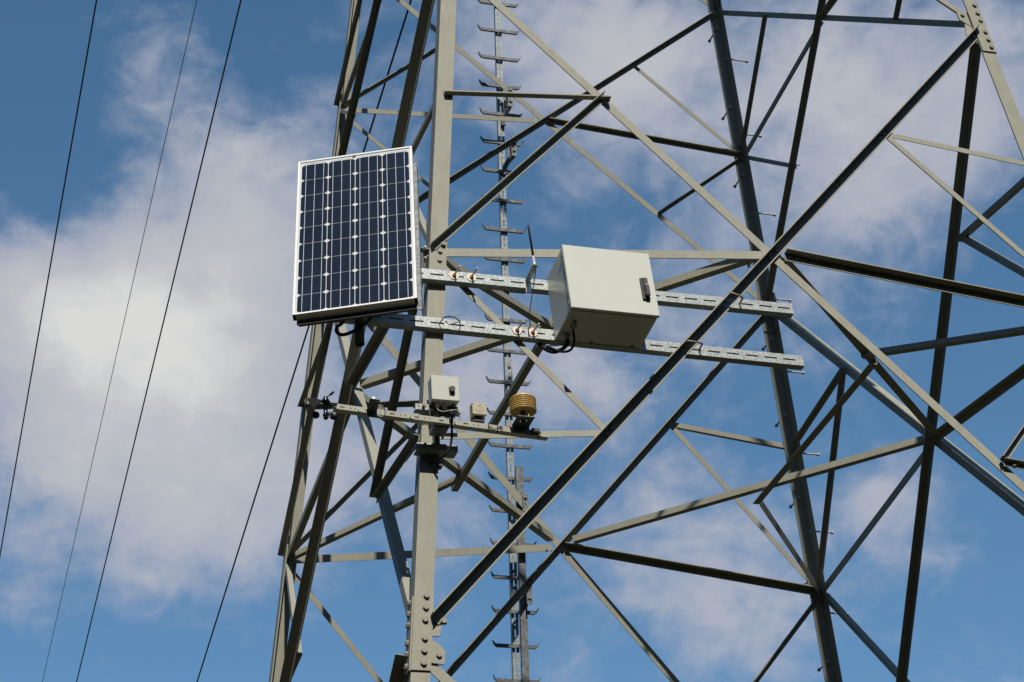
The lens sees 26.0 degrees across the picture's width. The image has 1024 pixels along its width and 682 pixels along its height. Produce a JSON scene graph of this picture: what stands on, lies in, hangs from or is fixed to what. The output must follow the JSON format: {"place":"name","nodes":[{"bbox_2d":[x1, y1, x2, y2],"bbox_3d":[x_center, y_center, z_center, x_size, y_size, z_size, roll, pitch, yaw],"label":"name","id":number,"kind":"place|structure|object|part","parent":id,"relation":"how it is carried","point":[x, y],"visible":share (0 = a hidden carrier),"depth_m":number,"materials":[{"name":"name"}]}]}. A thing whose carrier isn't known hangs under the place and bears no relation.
{"place":"outdoors","nodes":[
{"label":"outdoors","id":0,"kind":"place"},
{"bbox_2d":[0,0,96,555],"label":"power line","id":1,"kind":"object","parent":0,"point":[50,264],"visible":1,"depth_m":49.36,"materials":[{"name":"black metal"}]},
{"bbox_2d":[42,0,196,681],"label":"power line","id":2,"kind":"object","parent":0,"point":[124,320],"visible":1,"depth_m":79.43,"materials":[{"name":"grey metal"}]},
{"bbox_2d":[76,0,241,681],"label":"power line","id":3,"kind":"object","parent":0,"point":[163,321],"visible":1,"depth_m":51.18,"materials":[{"name":"black metal"}]},
{"bbox_2d":[196,0,411,681],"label":"power line","id":4,"kind":"object","parent":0,"point":[392,59],"visible":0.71,"depth_m":36.27,"materials":[{"name":"black metal"}]},
{"bbox_2d":[0,0,1023,681],"label":"sky","id":5,"kind":"structure","parent":0,"point":[230,343],"materials":[{"name":"blue"}]},
{"label":"ground","id":6,"kind":"structure","parent":0,"visible":0},
{"bbox_2d":[269,0,1023,681],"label":"lattice tower","id":7,"kind":"structure","parent":6,"relation":"on","point":[421,658],"depth_m":13.32,"materials":[{"name":"grey metal"}]},
{"bbox_2d":[421,245,425,267],"bbox_3d":[-0.451,-0.412,11.024,0.058,0.141,0.059,5,-30,-15],"label":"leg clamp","id":8,"kind":"object","parent":7,"relation":"attached to","point":[423,260],"visible":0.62,"depth_m":11.01,"materials":[{"name":"grey metal"}]},
{"bbox_2d":[405,403,460,461],"bbox_3d":[-0.356,0.412,10.383,0.266,0.278,0.184,5,-30,-15],"label":"instrument bracket","id":9,"kind":"object","parent":7,"relation":"attached to","point":[436,433],"visible":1,"depth_m":10.35,"materials":[{"name":"metal"}]},
{"bbox_2d":[332,404,548,440],"bbox_3d":[-0.320,0.380,10.275,1.036,0.086,0.068,6,-30,-17],"label":"instrument bar","id":10,"kind":"object","parent":9,"relation":"attached to","point":[430,420],"visible":1,"depth_m":10.27,"materials":[{"name":"metal"}]},
{"bbox_2d":[308,391,337,419],"bbox_3d":[-0.858,0.298,10.065,0.139,0.150,0.070,5,-30,-15],"label":"anemometer","id":11,"kind":"object","parent":10,"relation":"attached to","point":[324,401],"visible":1,"depth_m":10.06,"materials":[{"name":"black plastic"}]},
{"bbox_2d":[367,396,385,416],"bbox_3d":[-0.614,0.298,10.119,0.094,0.056,0.119,5,-30,-15],"label":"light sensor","id":12,"kind":"object","parent":10,"relation":"attached to","point":[373,405],"visible":1,"depth_m":10.13,"materials":[{"name":"metal"}]},
{"bbox_2d":[469,402,486,422],"bbox_3d":[-0.158,0.342,10.365,0.069,0.098,0.056,5,-30,-15],"label":"sensor box","id":13,"kind":"object","parent":10,"relation":"on","point":[477,413],"visible":1,"depth_m":10.35,"materials":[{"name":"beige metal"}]},
{"bbox_2d":[509,393,539,433],"bbox_3d":[0.062,0.338,10.366,0.147,0.162,0.127,5,-30,-15],"label":"radiation shield","id":14,"kind":"object","parent":10,"relation":"attached to","point":[522,408],"visible":1,"depth_m":10.35,"materials":[{"name":"plastic"}]},
{"bbox_2d":[437,460,442,469],"bbox_3d":[-0.336,0.573,10.325,0.018,0.038,0.044,5,-30,-15],"label":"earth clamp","id":15,"kind":"object","parent":7,"relation":"attached to","point":[440,465],"visible":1,"depth_m":10.31,"materials":[{"name":"grey metal"}]},
{"bbox_2d":[428,375,459,464],"bbox_3d":[-0.307,0.356,10.371,0.142,0.440,0.227,5,-30,-15],"label":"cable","id":16,"kind":"object","parent":7,"relation":"attached to","point":[444,395],"visible":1,"depth_m":10.44,"materials":[{"name":"grey paint"}]},
{"bbox_2d":[430,375,459,401],"bbox_3d":[-0.313,0.220,10.446,0.136,0.129,0.033,5,-30,-15],"label":"door","id":17,"kind":"structure","parent":16,"relation":"in","point":[443,388],"depth_m":10.44,"materials":[{"name":"grey paint"}]},
{"bbox_2d":[477,0,540,681],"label":"climbing ladder","id":18,"kind":"object","parent":7,"relation":"attached to","point":[519,479],"visible":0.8,"depth_m":15.35,"materials":[{"name":"metal"}]},
{"bbox_2d":[334,314,804,369],"bbox_3d":[0.314,-0.026,10.962,2.492,0.085,0.124,6,-30,-17],"label":"strut rail","id":19,"kind":"object","parent":7,"relation":"attached to","point":[547,336],"visible":0.88,"depth_m":10.94,"materials":[{"name":"metal"}]},
{"bbox_2d":[292,146,422,346],"bbox_3d":[-0.743,-0.526,10.662,0.652,1.238,0.524,-5,-29,4],"label":"solar panel","id":20,"kind":"object","parent":19,"relation":"attached to","point":[357,249],"visible":1,"depth_m":10.58,"materials":[{"name":"blue glass"}]},
{"bbox_2d":[439,314,461,326],"bbox_3d":[-0.298,-0.109,10.782,0.113,0.065,0.060,5,-30,-15],"label":"earth lead","id":21,"kind":"object","parent":19,"relation":"attached to","point":[444,316],"visible":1,"depth_m":10.76,"materials":[{"name":"black rubber"}]},
{"bbox_2d":[537,245,659,353],"bbox_3d":[0.413,-0.166,10.960,0.533,0.512,0.364,5,-38,-17],"label":"control cabinet","id":22,"kind":"object","parent":19,"relation":"attached to","point":[602,296],"visible":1,"depth_m":10.89,"materials":[{"name":"grey metal"}]},
{"bbox_3d":[0.487,-0.306,10.887,0.459,0.392,0.051,5,-38,-17],"label":"door","id":23,"kind":"part","parent":22,"relation":"part of","materials":[{"name":"grey paint"}]},
{"bbox_2d":[421,265,793,317],"bbox_3d":[0.285,-0.278,11.130,2.481,0.117,0.124,6,-30,-17],"label":"strut rail","id":24,"kind":"object","parent":7,"relation":"attached to","point":[517,284],"visible":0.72,"depth_m":11.29,"materials":[{"name":"metal"}]},
{"bbox_2d":[525,225,536,328],"bbox_3d":[0.092,-0.307,11.000,0.044,0.538,0.168,3,-30,-12],"label":"antenna","id":25,"kind":"object","parent":24,"relation":"attached to","point":[533,268],"visible":1,"depth_m":11.01,"materials":[{"name":"black metal"}]}
]}

